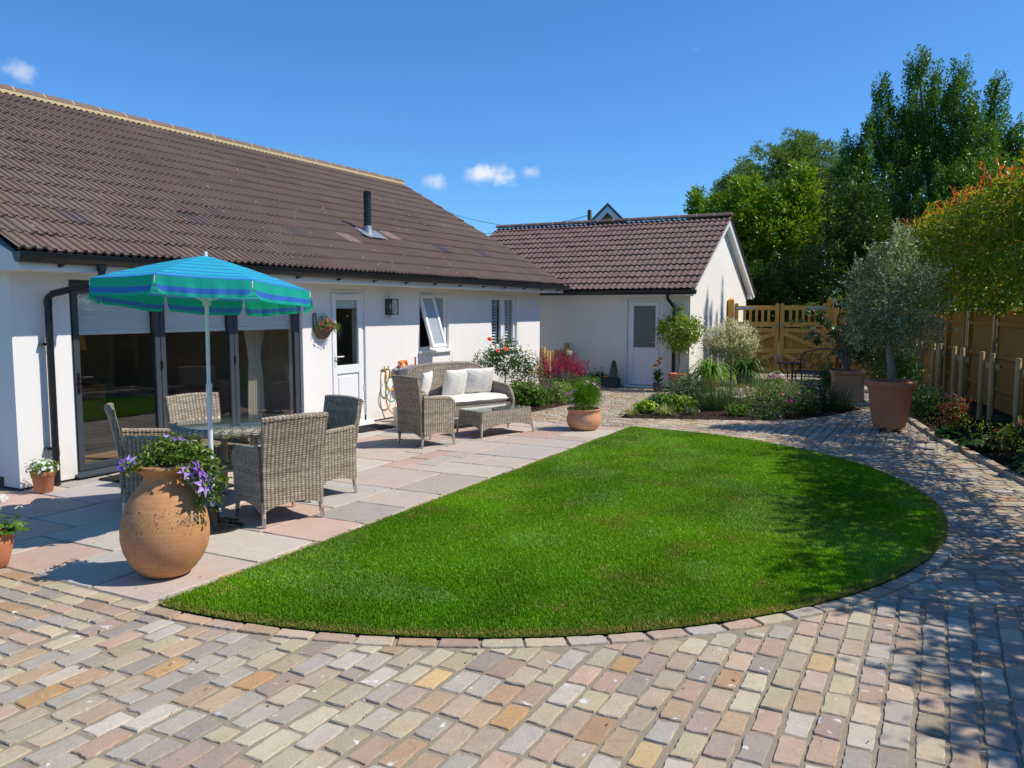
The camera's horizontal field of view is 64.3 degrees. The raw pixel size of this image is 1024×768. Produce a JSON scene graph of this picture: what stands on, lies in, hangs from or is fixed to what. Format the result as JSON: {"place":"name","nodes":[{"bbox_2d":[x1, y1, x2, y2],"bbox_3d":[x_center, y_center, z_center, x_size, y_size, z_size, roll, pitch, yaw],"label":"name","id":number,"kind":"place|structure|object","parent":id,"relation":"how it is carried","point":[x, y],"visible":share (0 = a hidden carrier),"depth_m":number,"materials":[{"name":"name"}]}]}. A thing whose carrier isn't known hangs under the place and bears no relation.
{"place":"outdoors","nodes":[
{"label":"outdoors","id":0,"kind":"place"},
{"bbox_2d":[81,382,106,440],"bbox_3d":[-5.932,0.379,10.872,0.600,0.734,0.700,3,6,28],"label":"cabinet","id":1,"kind":"object","parent":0,"point":[94,412],"visible":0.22,"depth_m":10.89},
{"bbox_2d":[150,385,216,395],"bbox_3d":[-4.577,0.376,11.399,0.540,0.644,0.700,3,6,28],"label":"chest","id":2,"kind":"object","parent":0,"point":[184,389],"visible":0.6,"depth_m":11.25,"materials":[{"name":"wood"}]},
{"bbox_2d":[0,380,868,602],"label":"patio","id":3,"kind":"structure","parent":0,"point":[34,552],"depth_m":7.26,"materials":[{"name":"stone"}]},
{"bbox_2d":[30,469,55,492],"bbox_3d":[-4.508,0.934,7.833,0.224,0.206,0.224,3,6,28],"label":"flower pot","id":4,"kind":"object","parent":3,"relation":"on","point":[43,484],"visible":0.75,"depth_m":7.76,"materials":[{"name":"ceramic"}]},
{"bbox_2d":[23,458,61,478],"bbox_3d":[-4.506,0.818,7.834,0.325,0.208,0.317,3,6,28],"label":"lobelia","id":5,"kind":"object","parent":4,"relation":"in","point":[46,467],"visible":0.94,"depth_m":7.77,"materials":[{"name":"white plant"}]},
{"bbox_2d":[104,403,184,511],"bbox_3d":[-3.301,0.626,7.343,0.649,0.913,0.598,-3,6,-27],"label":"rattan armchair","id":6,"kind":"object","parent":3,"relation":"on","point":[132,441],"visible":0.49,"depth_m":7.04,"materials":[{"name":"wicker"}]},
{"bbox_2d":[119,461,209,578],"bbox_3d":[-2.293,0.887,5.380,0.552,0.742,0.552,3,6,28],"label":"urn","id":7,"kind":"object","parent":3,"relation":"on","point":[164,530],"visible":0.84,"depth_m":5.19,"materials":[{"name":"ceramic"}]},
{"bbox_2d":[116,432,232,512],"bbox_3d":[-2.174,0.579,5.311,0.650,0.542,0.487,1,5,13],"label":"clematis","id":8,"kind":"object","parent":7,"relation":"in","point":[200,471],"visible":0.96,"depth_m":5.28,"materials":[{"name":"green plant"}]},
{"bbox_2d":[88,251,312,533],"bbox_3d":[-2.407,0.059,6.448,1.613,2.200,1.613,3,6,28],"label":"parasol","id":9,"kind":"object","parent":3,"relation":"on","point":[205,285],"visible":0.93,"depth_m":6.10,"materials":[{"name":"teal fabric"}]},
{"bbox_2d":[163,392,249,495],"bbox_3d":[-3.002,0.563,8.030,0.649,0.913,0.598,4,7,40],"label":"rattan armchair","id":10,"kind":"object","parent":3,"relation":"on","point":[182,407],"visible":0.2,"depth_m":8.08,"materials":[{"name":"wicker"}]},
{"bbox_2d":[170,414,278,510],"bbox_3d":[-2.483,0.706,7.403,1.130,0.741,1.130,3,6,28],"label":"round table","id":11,"kind":"object","parent":3,"relation":"on","point":[241,425],"visible":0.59,"depth_m":7.18,"materials":[{"name":"wicker"}]},
{"bbox_2d":[231,412,327,528],"bbox_3d":[-1.935,0.674,6.817,0.598,0.913,0.649,-5,7,-42],"label":"rattan armchair","id":12,"kind":"object","parent":3,"relation":"on","point":[282,464],"visible":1,"depth_m":6.61,"materials":[{"name":"wicker"}]},
{"bbox_2d":[308,395,362,501],"bbox_3d":[-1.828,0.585,7.790,0.598,0.913,0.649,5,7,43],"label":"rattan armchair","id":13,"kind":"object","parent":3,"relation":"on","point":[341,435],"visible":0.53,"depth_m":7.70,"materials":[{"name":"wicker"}]},
{"bbox_2d":[358,424,395,432],"bbox_3d":[-2.116,0.648,11.988,0.440,0.017,0.720,4,6,36],"label":"doormat","id":14,"kind":"object","parent":3,"relation":"on","point":[368,428],"visible":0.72,"depth_m":11.98,"materials":[{"name":"black rubber"}]},
{"bbox_2d":[391,375,455,447],"bbox_3d":[-1.157,0.330,10.577,0.649,0.913,0.598,-5,7,-41],"label":"rattan armchair","id":15,"kind":"object","parent":3,"relation":"on","point":[422,416],"visible":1,"depth_m":10.38,"materials":[{"name":"wicker"}]},
{"bbox_2d":[405,361,514,417],"bbox_3d":[-0.804,0.157,12.256,1.654,0.951,0.737,-4,7,-40],"label":"rattan sofa","id":16,"kind":"object","parent":3,"relation":"on","point":[438,369],"visible":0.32,"depth_m":12.37,"materials":[{"name":"beige wicker"}]},
{"bbox_2d":[435,392,508,405],"bbox_3d":[-0.786,0.231,12.242,1.470,0.132,0.590,-4,7,-40],"label":"seat cushion","id":17,"kind":"object","parent":16,"relation":"on","point":[474,398],"visible":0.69,"depth_m":12.20,"materials":[{"name":"beige fabric"}]},
{"bbox_2d":[420,371,432,394],"bbox_3d":[-1.290,0.022,11.949,0.171,0.420,0.440,17,8,10],"label":"pillow","id":18,"kind":"object","parent":17,"relation":"on","point":[426,380],"visible":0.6,"depth_m":11.81,"materials":[{"name":"beige fabric"}]},
{"bbox_2d":[442,369,467,394],"bbox_3d":[-0.863,-0.018,12.342,0.177,0.430,0.460,23,20,40],"label":"pillow","id":19,"kind":"object","parent":17,"relation":"on","point":[454,383],"visible":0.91,"depth_m":12.25,"materials":[{"name":"beige fabric"}]},
{"bbox_2d":[464,367,494,393],"bbox_3d":[-0.521,-0.054,12.617,0.520,0.420,0.190,-3,22,-32],"label":"pillow","id":20,"kind":"object","parent":17,"relation":"on","point":[479,380],"visible":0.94,"depth_m":12.54,"materials":[{"name":"beige fabric"}]},
{"bbox_2d":[456,404,533,438],"bbox_3d":[-0.234,0.516,11.541,1.004,0.368,0.566,-5,7,-42],"label":"coffee table","id":21,"kind":"object","parent":3,"relation":"on","point":[482,418],"visible":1,"depth_m":11.31,"materials":[{"name":"grey wicker"}]},
{"bbox_2d":[566,406,600,430],"bbox_3d":[1.054,0.506,11.934,0.512,0.308,0.512,3,6,28],"label":"flower pot","id":22,"kind":"object","parent":3,"relation":"on","point":[578,419],"visible":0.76,"depth_m":11.73,"materials":[{"name":"ceramic"}]},
{"bbox_2d":[562,378,605,413],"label":"cosmos","id":23,"kind":"object","parent":22,"relation":"in","point":[576,393],"visible":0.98,"depth_m":11.81,"materials":[{"name":"green plant"}]},
{"bbox_2d":[701,373,717,390],"bbox_3d":[4.262,-0.048,17.563,0.410,0.375,0.410,3,6,28],"label":"flower pot","id":24,"kind":"object","parent":3,"relation":"on","point":[711,382],"visible":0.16,"depth_m":17.42,"materials":[{"name":"ceramic"}]},
{"bbox_2d":[682,355,737,387],"bbox_3d":[4.277,-0.222,17.539,1.269,0.789,1.290,3,6,28],"label":"strap leaf plant","id":25,"kind":"object","parent":24,"relation":"in","point":[707,369],"visible":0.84,"depth_m":17.28,"materials":[{"name":"green plant"}]},
{"bbox_2d":[736,371,755,385],"bbox_3d":[5.348,-0.128,18.625,0.470,0.340,0.470,3,6,28],"label":"flower pot","id":26,"kind":"object","parent":3,"relation":"on","point":[743,375],"visible":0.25,"depth_m":18.46,"materials":[{"name":"stone"}]},
{"bbox_2d":[719,355,771,387],"bbox_3d":[5.298,-0.285,18.602,1.326,0.840,1.310,-3,6,-30],"label":"strap leaf plant","id":27,"kind":"object","parent":26,"relation":"in","point":[746,366],"visible":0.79,"depth_m":18.42,"materials":[{"name":"green plant"}]},
{"bbox_2d":[790,348,850,383],"bbox_3d":[6.652,-0.312,17.552,1.131,0.896,0.598,5,7,44],"label":"iron bench","id":28,"kind":"object","parent":3,"relation":"on","point":[804,371],"visible":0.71,"depth_m":17.77,"materials":[{"name":"black metal"}]},
{"bbox_2d":[803,354,839,395],"bbox_3d":[6.095,-0.157,15.914,0.781,0.871,0.607,3,6,28],"label":"yellow rose","id":29,"kind":"object","parent":3,"relation":"on","point":[822,376],"visible":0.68,"depth_m":15.88,"materials":[{"name":"green plant"}]},
{"bbox_2d":[828,369,866,401],"bbox_3d":[6.424,0.024,15.621,0.630,0.585,0.630,1,5,14],"label":"planter","id":30,"kind":"object","parent":3,"relation":"on","point":[850,379],"visible":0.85,"depth_m":15.34,"materials":[{"name":"ceramic"}]},
{"bbox_2d":[786,288,890,370],"bbox_3d":[6.316,-1.022,15.763,1.950,1.658,1.071,1,5,15],"label":"fig tree","id":31,"kind":"object","parent":30,"relation":"in","point":[846,358],"visible":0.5,"depth_m":15.60,"materials":[{"name":"green plant"}]},
{"bbox_2d":[853,326,923,383],"bbox_3d":[7.917,-0.580,17.172,1.525,1.526,1.490,-2,6,-22],"label":"shade shrub","id":32,"kind":"object","parent":3,"relation":"on","point":[877,358],"visible":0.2,"depth_m":17.08,"materials":[{"name":"green plant"}]},
{"bbox_2d":[0,384,1023,767],"bbox_3d":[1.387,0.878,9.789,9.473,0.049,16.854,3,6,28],"label":"path","id":33,"kind":"structure","parent":0,"point":[548,748],"depth_m":3.88,"materials":[{"name":"stone"}]},
{"bbox_2d":[0,528,13,567],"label":"flower pot","id":34,"kind":"object","parent":33,"relation":"on","point":[6,543],"visible":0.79,"depth_m":5.51,"materials":[{"name":"ceramic"}]},
{"bbox_2d":[0,494,29,536],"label":"geranium","id":35,"kind":"object","parent":34,"relation":"in","point":[14,526],"visible":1,"depth_m":5.56,"materials":[{"name":"green plant"}]},
{"bbox_2d":[66,426,1018,766],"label":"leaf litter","id":36,"kind":"object","parent":33,"relation":"on","point":[544,672],"visible":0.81,"depth_m":3.97,"materials":[{"name":"brown plant"}]},
{"bbox_2d":[540,343,569,380],"bbox_3d":[0.986,-0.425,18.550,0.100,0.970,1.375,3,6,28],"label":"wooden fence","id":37,"kind":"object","parent":33,"relation":"on","point":[549,354],"depth_m":18.35,"materials":[{"name":"brown wood"}]},
{"bbox_2d":[588,378,619,387],"bbox_3d":[2.089,-0.043,18.551,0.720,0.200,0.220,3,6,28],"label":"trough","id":38,"kind":"object","parent":33,"relation":"on","point":[609,382],"visible":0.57,"depth_m":18.39,"materials":[{"name":"stone"}]},
{"bbox_2d":[668,373,688,390],"bbox_3d":[3.586,-0.042,17.549,0.450,0.380,0.450,3,6,28],"label":"flower pot","id":39,"kind":"object","parent":33,"relation":"on","point":[671,375],"visible":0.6,"depth_m":17.41,"materials":[{"name":"ceramic"}]},
{"bbox_2d":[650,302,707,373],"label":"bay tree","id":40,"kind":"object","parent":39,"relation":"in","point":[678,330],"visible":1,"depth_m":17.38,"materials":[{"name":"green plant"}]},
{"bbox_2d":[864,378,917,431],"bbox_3d":[5.481,0.308,11.807,0.704,0.732,0.704,3,6,28],"label":"flower pot","id":41,"kind":"object","parent":33,"relation":"on","point":[890,403],"visible":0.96,"depth_m":11.59,"materials":[{"name":"ceramic"}]},
{"bbox_2d":[832,216,958,381],"bbox_3d":[5.460,-1.163,11.689,1.259,2.496,1.608,-3,6,-32],"label":"olive tree","id":42,"kind":"object","parent":41,"relation":"in","point":[877,291],"visible":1,"depth_m":11.58,"materials":[{"name":"green plant"}]},
{"bbox_2d":[832,308,1023,419],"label":"wooden fence","id":43,"kind":"object","parent":33,"relation":"on","point":[1010,337],"visible":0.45,"depth_m":15.25,"materials":[{"name":"brown wood"}]},
{"bbox_2d":[907,416,1023,484],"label":"kerb","id":44,"kind":"structure","parent":33,"relation":"on","point":[992,464],"depth_m":9.66,"materials":[{"name":"stone"}]},
{"bbox_2d":[0,0,1023,315],"label":"sky","id":45,"kind":"structure","parent":0,"point":[501,112],"materials":[{"name":"blue"}]},
{"bbox_2d":[157,426,948,636],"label":"lawn","id":46,"kind":"structure","parent":0,"point":[378,633],"depth_m":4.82,"materials":[{"name":"plant"}]},
{"bbox_2d":[521,392,592,411],"bbox_3d":[0.456,0.280,15.813,1.699,0.076,3.800,3,6,28],"label":"soil bed","id":47,"kind":"object","parent":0,"point":[534,407],"visible":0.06,"depth_m":14.57,"materials":[{"name":"brown soil"}]},
{"bbox_2d":[473,334,538,382],"bbox_3d":[-0.100,-0.311,15.302,1.428,1.275,1.241,-3,6,-29],"label":"rose bush","id":48,"kind":"object","parent":47,"relation":"on","point":[493,360],"visible":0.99,"depth_m":15.37,"materials":[{"name":"green plant"}]},
{"bbox_2d":[498,355,552,387],"bbox_3d":[0.204,-0.155,15.759,1.123,0.929,1.139,3,6,28],"label":"orange daisy","id":49,"kind":"object","parent":47,"relation":"on","point":[524,378],"visible":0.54,"depth_m":15.64,"materials":[{"name":"green plant"}]},
{"bbox_2d":[510,378,550,405],"bbox_3d":[0.236,0.168,14.605,1.003,0.511,1.016,3,6,28],"label":"geranium mound","id":50,"kind":"object","parent":47,"relation":"on","point":[526,394],"visible":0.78,"depth_m":14.35,"materials":[{"name":"green plant"}]},
{"bbox_2d":[540,378,571,403],"bbox_3d":[0.839,0.122,15.200,0.747,0.473,0.961,3,6,28],"label":"catmint","id":51,"kind":"object","parent":47,"relation":"on","point":[560,396],"visible":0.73,"depth_m":15.10,"materials":[{"name":"green plant"}]},
{"bbox_2d":[537,362,578,395],"bbox_3d":[0.870,-0.060,15.653,0.585,0.732,0.884,5,7,44],"label":"salvia","id":52,"kind":"object","parent":47,"relation":"on","point":[561,375],"visible":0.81,"depth_m":15.64,"materials":[{"name":"green plant"}]},
{"bbox_2d":[535,349,589,385],"bbox_3d":[1.028,-0.239,16.529,1.068,0.929,1.449,3,6,28],"label":"penstemon","id":53,"kind":"object","parent":47,"relation":"on","point":[572,366],"visible":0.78,"depth_m":16.39,"materials":[{"name":"green plant"}]},
{"bbox_2d":[619,392,862,420],"bbox_3d":[3.872,0.419,14.289,4.030,0.076,3.900,3,6,28],"label":"soil bed","id":54,"kind":"object","parent":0,"point":[713,415],"visible":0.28,"depth_m":13.33,"materials":[{"name":"brown soil"}]},
{"bbox_2d":[632,398,658,413],"bbox_3d":[2.237,0.362,13.586,0.464,0.273,0.402,3,6,28],"label":"lime heuchera","id":55,"kind":"object","parent":54,"relation":"on","point":[646,405],"visible":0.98,"depth_m":13.54,"materials":[{"name":"green plant"}]},
{"bbox_2d":[658,392,696,412],"bbox_3d":[2.773,0.297,13.690,0.683,0.377,0.585,3,6,28],"label":"heuchera","id":56,"kind":"object","parent":54,"relation":"on","point":[678,403],"visible":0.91,"depth_m":13.59,"materials":[{"name":"green plant"}]},
{"bbox_2d":[662,371,708,408],"bbox_3d":[3.041,0.076,14.286,0.889,0.683,0.828,0,5,5],"label":"euonymus","id":57,"kind":"object","parent":54,"relation":"on","point":[686,387],"visible":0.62,"depth_m":14.14,"materials":[{"name":"green plant"}]},
{"bbox_2d":[693,372,738,410],"bbox_3d":[3.467,0.121,13.813,0.805,0.670,0.760,3,6,28],"label":"rosemary","id":58,"kind":"object","parent":54,"relation":"on","point":[713,394],"visible":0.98,"depth_m":13.72,"materials":[{"name":"green plant"}]},
{"bbox_2d":[701,316,762,404],"bbox_3d":[3.822,-0.385,14.180,1.063,1.625,0.976,3,6,28],"label":"willow standard","id":59,"kind":"object","parent":54,"relation":"on","point":[744,341],"visible":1,"depth_m":14.05,"materials":[{"name":"green plant"}]},
{"bbox_2d":[723,401,750,416],"bbox_3d":[3.646,0.404,13.195,0.440,0.235,0.410,3,6,28],"label":"marigold","id":60,"kind":"object","parent":54,"relation":"on","point":[735,410],"visible":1,"depth_m":13.17,"materials":[{"name":"green plant"}]},
{"bbox_2d":[729,383,757,407],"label":"pink border plant","id":61,"kind":"object","parent":54,"relation":"on","point":[742,391],"visible":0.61,"depth_m":14.07,"materials":[{"name":"green plant"}]},
{"bbox_2d":[739,374,782,401],"bbox_3d":[4.642,0.047,15.155,0.837,0.574,0.807,3,6,28],"label":"rosemary","id":62,"kind":"object","parent":54,"relation":"on","point":[755,382],"visible":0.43,"depth_m":15.11,"materials":[{"name":"green plant"}]},
{"bbox_2d":[738,408,784,419],"bbox_3d":[3.992,0.470,13.010,0.726,0.166,0.335,3,6,28],"label":"purple petunia","id":63,"kind":"object","parent":54,"relation":"on","point":[769,416],"visible":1,"depth_m":12.97,"materials":[{"name":"green plant"}]},
{"bbox_2d":[762,369,790,407],"bbox_3d":[4.591,0.053,14.168,0.534,0.771,0.495,3,6,28],"label":"phlox","id":64,"kind":"object","parent":54,"relation":"on","point":[777,376],"visible":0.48,"depth_m":14.14,"materials":[{"name":"green plant"}]},
{"bbox_2d":[741,376,818,414],"bbox_3d":[4.453,0.172,13.516,1.232,0.635,0.961,3,6,28],"label":"cistus","id":65,"kind":"object","parent":54,"relation":"on","point":[786,395],"visible":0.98,"depth_m":13.45,"materials":[{"name":"green plant"}]},
{"bbox_2d":[788,372,829,410],"bbox_3d":[5.057,0.131,13.918,0.738,0.654,0.707,3,6,28],"label":"dahlia","id":66,"kind":"object","parent":54,"relation":"on","point":[811,386],"visible":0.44,"depth_m":13.86,"materials":[{"name":"green plant"}]},
{"bbox_2d":[809,379,852,409],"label":"lavender","id":67,"kind":"object","parent":54,"relation":"on","point":[833,400],"visible":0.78,"depth_m":13.98,"materials":[{"name":"green plant"}]},
{"bbox_2d":[748,327,815,370],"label":"ground","id":68,"kind":"structure","parent":0,"point":[783,348],"depth_m":38.18,"materials":[{"name":"green plant"}]},
{"bbox_2d":[0,83,569,490],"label":"bungalow","id":69,"kind":"object","parent":68,"relation":"on","point":[87,191],"visible":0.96,"depth_m":11.59,"materials":[{"name":"white painted render"},{"name":"concrete tile"},{"name":"glass"}]},
{"bbox_2d":[68,280,300,478],"bbox_3d":[-3.724,-0.184,9.837,0.202,2.035,3.450,3,6,28],"label":"patio door","id":70,"kind":"structure","parent":69,"relation":"in","point":[87,317],"depth_m":9.28,"materials":[{"name":"grey metal"}]},
{"bbox_2d":[244,330,264,413],"bbox_3d":[-3.554,-0.403,11.272,0.062,2.150,0.620,3,6,28],"label":"curtain","id":71,"kind":"object","parent":69,"relation":"hanging from","point":[253,338],"visible":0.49,"depth_m":11.28,"materials":[{"name":"fabric"}]},
{"bbox_2d":[312,313,316,329],"bbox_3d":[-2.777,-0.882,11.455,0.018,0.242,0.065,4,7,39],"label":"wall hook","id":72,"kind":"object","parent":69,"relation":"attached to","point":[315,319],"depth_m":11.44,"materials":[{"name":"black metal"}]},
{"bbox_2d":[312,327,332,338],"bbox_3d":[-2.647,-0.724,11.578,0.162,0.165,0.380,3,6,28],"label":"wall basket","id":73,"kind":"object","parent":72,"relation":"hanging from","point":[321,334],"depth_m":11.50,"materials":[{"name":"wicker"}]},
{"bbox_2d":[317,314,342,334],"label":"basket flowers","id":74,"kind":"object","parent":73,"relation":"in","point":[329,323],"visible":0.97,"depth_m":11.52,"materials":[{"name":"pink plant"}]},
{"bbox_2d":[330,289,373,425],"bbox_3d":[-2.440,-0.382,12.186,0.205,2.053,0.920,3,6,28],"label":"back door","id":75,"kind":"structure","parent":69,"relation":"in","point":[348,380],"depth_m":12.26,"materials":[{"name":"white plastic"}]},
{"bbox_2d":[393,357,415,375],"bbox_3d":[-1.711,-0.260,13.272,0.240,0.341,0.564,3,6,28],"label":"hose reel","id":76,"kind":"object","parent":69,"relation":"attached to","point":[400,369],"visible":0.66,"depth_m":13.19,"materials":[{"name":"grey plastic"}]},
{"bbox_2d":[418,293,452,353],"bbox_3d":[-1.280,-1.066,14.146,0.385,1.029,1.015,3,6,28],"label":"window","id":77,"kind":"structure","parent":69,"relation":"in","point":[433,305],"depth_m":14.02,"materials":[{"name":"white plastic"}]},
{"bbox_2d":[491,295,519,350],"bbox_3d":[-0.206,-1.230,16.463,0.245,1.124,1.195,3,6,28],"label":"window","id":78,"kind":"structure","parent":69,"relation":"in","point":[500,298],"depth_m":16.47,"materials":[{"name":"white plastic"}]},
{"bbox_2d":[591,203,622,223],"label":"house","id":79,"kind":"structure","parent":68,"relation":"on","point":[607,211],"depth_m":40.81,"materials":[{"name":"paint"}]},
{"bbox_2d":[489,212,755,388],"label":"outbuilding","id":80,"kind":"structure","parent":68,"relation":"on","point":[627,281],"depth_m":19.09,"materials":[{"name":"white painted render"},{"name":"concrete tile"},{"name":"white upvc"}]},
{"bbox_2d":[623,299,662,387],"bbox_3d":[2.974,-0.914,18.335,0.900,1.983,0.190,3,6,28],"label":"side door","id":81,"kind":"structure","parent":80,"relation":"in","point":[644,351],"depth_m":18.37,"materials":[{"name":"white plastic"}]},
{"bbox_2d":[682,155,860,354],"bbox_3d":[8.667,-4.134,27.402,5.855,6.789,2.938,2,6,19],"label":"laurel tree","id":82,"kind":"object","parent":68,"relation":"on","point":[762,233],"visible":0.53,"depth_m":26.79,"materials":[{"name":"green plant"}]},
{"bbox_2d":[704,126,853,342],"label":"willow tree","id":83,"kind":"object","parent":68,"relation":"on","point":[798,147],"visible":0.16,"depth_m":41.73,"materials":[{"name":"green plant"}]},
{"bbox_2d":[745,166,905,355],"bbox_3d":[8.932,-3.425,24.051,5.875,5.963,2.933,3,6,28],"label":"holly tree","id":84,"kind":"object","parent":68,"relation":"on","point":[842,246],"visible":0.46,"depth_m":23.47,"materials":[{"name":"green plant"}]},
{"bbox_2d":[827,43,1023,251],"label":"evergreen tree","id":85,"kind":"object","parent":68,"relation":"on","point":[944,160],"visible":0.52,"depth_m":28.27,"materials":[{"name":"green plant"}]},
{"bbox_2d":[693,374,957,399],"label":"gravel yard","id":86,"kind":"structure","parent":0,"point":[943,395],"depth_m":20.53,"materials":[{"name":"beige gravel"}]},
{"bbox_2d":[727,298,834,377],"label":"double gate","id":87,"kind":"structure","parent":86,"relation":"on","point":[790,344],"depth_m":20.39,"materials":[{"name":"wood"}]},
{"bbox_2d":[883,215,928,365],"bbox_3d":[9.460,-1.987,19.195,1.279,3.905,2.256,2,5,17],"label":"pleached tree","id":88,"kind":"object","parent":86,"relation":"on","point":[909,223],"visible":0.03,"depth_m":19.02,"materials":[{"name":"green plant"}]},
{"bbox_2d":[896,203,949,388],"bbox_3d":[8.839,-1.825,17.473,1.435,3.897,2.218,2,5,17],"label":"pleached tree","id":89,"kind":"object","parent":86,"relation":"on","point":[920,229],"visible":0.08,"depth_m":17.08,"materials":[{"name":"green plant"}]},
{"bbox_2d":[929,342,947,398],"bbox_3d":[8.339,-0.250,15.837,0.247,1.095,0.700,2,5,17],"label":"tree stake","id":90,"kind":"object","parent":86,"relation":"on","point":[939,353],"visible":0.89,"depth_m":15.60,"materials":[{"name":"beige wood"}]},
{"bbox_2d":[910,191,975,395],"bbox_3d":[8.342,-1.654,15.604,1.328,3.896,2.390,2,5,17],"label":"pleached tree","id":91,"kind":"object","parent":86,"relation":"on","point":[932,249],"visible":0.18,"depth_m":15.61,"materials":[{"name":"green plant"}]},
{"bbox_2d":[910,398,1023,474],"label":"soil bed","id":92,"kind":"object","parent":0,"point":[984,451],"visible":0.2,"depth_m":12.09,"materials":[{"name":"brown soil"}]},
{"bbox_2d":[865,346,935,395],"bbox_3d":[7.154,-0.209,15.083,1.121,1.132,1.186,-3,6,-28],"label":"shade shrub","id":93,"kind":"object","parent":92,"relation":"on","point":[900,371],"visible":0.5,"depth_m":14.86,"materials":[{"name":"green plant"}]},
{"bbox_2d":[909,383,947,417],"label":"shade shrub","id":94,"kind":"object","parent":92,"relation":"on","point":[926,397],"visible":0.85,"depth_m":12.93,"materials":[{"name":"green plant"}]},
{"bbox_2d":[923,412,976,438],"bbox_3d":[5.895,0.546,10.977,0.646,0.408,0.530,3,6,28],"label":"lady mantle","id":95,"kind":"object","parent":92,"relation":"on","point":[946,433],"visible":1,"depth_m":10.95,"materials":[{"name":"green plant"}]},
{"bbox_2d":[932,389,980,431],"bbox_3d":[6.309,0.372,11.546,0.602,0.589,0.685,3,6,28],"label":"red shrub","id":96,"kind":"object","parent":92,"relation":"on","point":[953,415],"visible":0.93,"depth_m":11.47,"materials":[{"name":"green plant"}]},
{"bbox_2d":[950,346,971,409],"bbox_3d":[7.804,-0.090,14.090,0.247,1.095,0.700,2,5,17],"label":"tree stake","id":97,"kind":"object","parent":92,"relation":"on","point":[962,358],"visible":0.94,"depth_m":13.86,"materials":[{"name":"beige wood"}]},
{"bbox_2d":[928,176,1004,405],"bbox_3d":[7.728,-1.510,13.979,1.279,3.905,2.256,2,5,17],"label":"pleached tree","id":98,"kind":"object","parent":92,"relation":"on","point":[954,214],"visible":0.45,"depth_m":13.89,"materials":[{"name":"green plant"}]},
{"bbox_2d":[937,157,1023,421],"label":"pleached tree","id":99,"kind":"object","parent":92,"relation":"on","point":[993,294],"visible":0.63,"depth_m":12.12,"materials":[{"name":"green plant"}]},
{"bbox_2d":[952,417,1016,450],"bbox_3d":[5.812,0.619,9.936,0.676,0.447,0.996,-1,5,-7],"label":"lady mantle","id":100,"kind":"object","parent":92,"relation":"on","point":[976,441],"visible":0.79,"depth_m":9.98,"materials":[{"name":"green plant"}]},
{"bbox_2d":[976,351,1001,424],"bbox_3d":[7.273,0.070,12.330,0.247,1.095,0.700,2,5,17],"label":"tree stake","id":101,"kind":"object","parent":92,"relation":"on","point":[991,365],"visible":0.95,"depth_m":12.11,"materials":[{"name":"beige wood"}]},
{"bbox_2d":[969,147,1023,319],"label":"pleached tree","id":102,"kind":"object","parent":92,"relation":"on","point":[1013,229],"visible":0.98,"depth_m":10.81,"materials":[{"name":"green plant"}]},
{"bbox_2d":[974,415,1021,439],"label":"hosta","id":103,"kind":"object","parent":92,"relation":"on","point":[1000,419],"visible":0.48,"depth_m":10.86,"materials":[{"name":"green plant"}]},
{"bbox_2d":[986,415,1023,459],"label":"red shrub","id":104,"kind":"object","parent":92,"relation":"on","point":[1010,433],"visible":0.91,"depth_m":9.33,"materials":[{"name":"green plant"}]},
{"bbox_2d":[1004,436,1023,473],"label":"lady mantle","id":105,"kind":"object","parent":92,"relation":"on","point":[1019,462],"visible":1,"depth_m":8.48,"materials":[{"name":"green plant"}]},
{"bbox_2d":[1012,358,1023,426],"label":"tree stake","id":106,"kind":"object","parent":92,"relation":"on","point":[1019,373],"visible":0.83,"depth_m":10.85,"materials":[{"name":"beige wood"}]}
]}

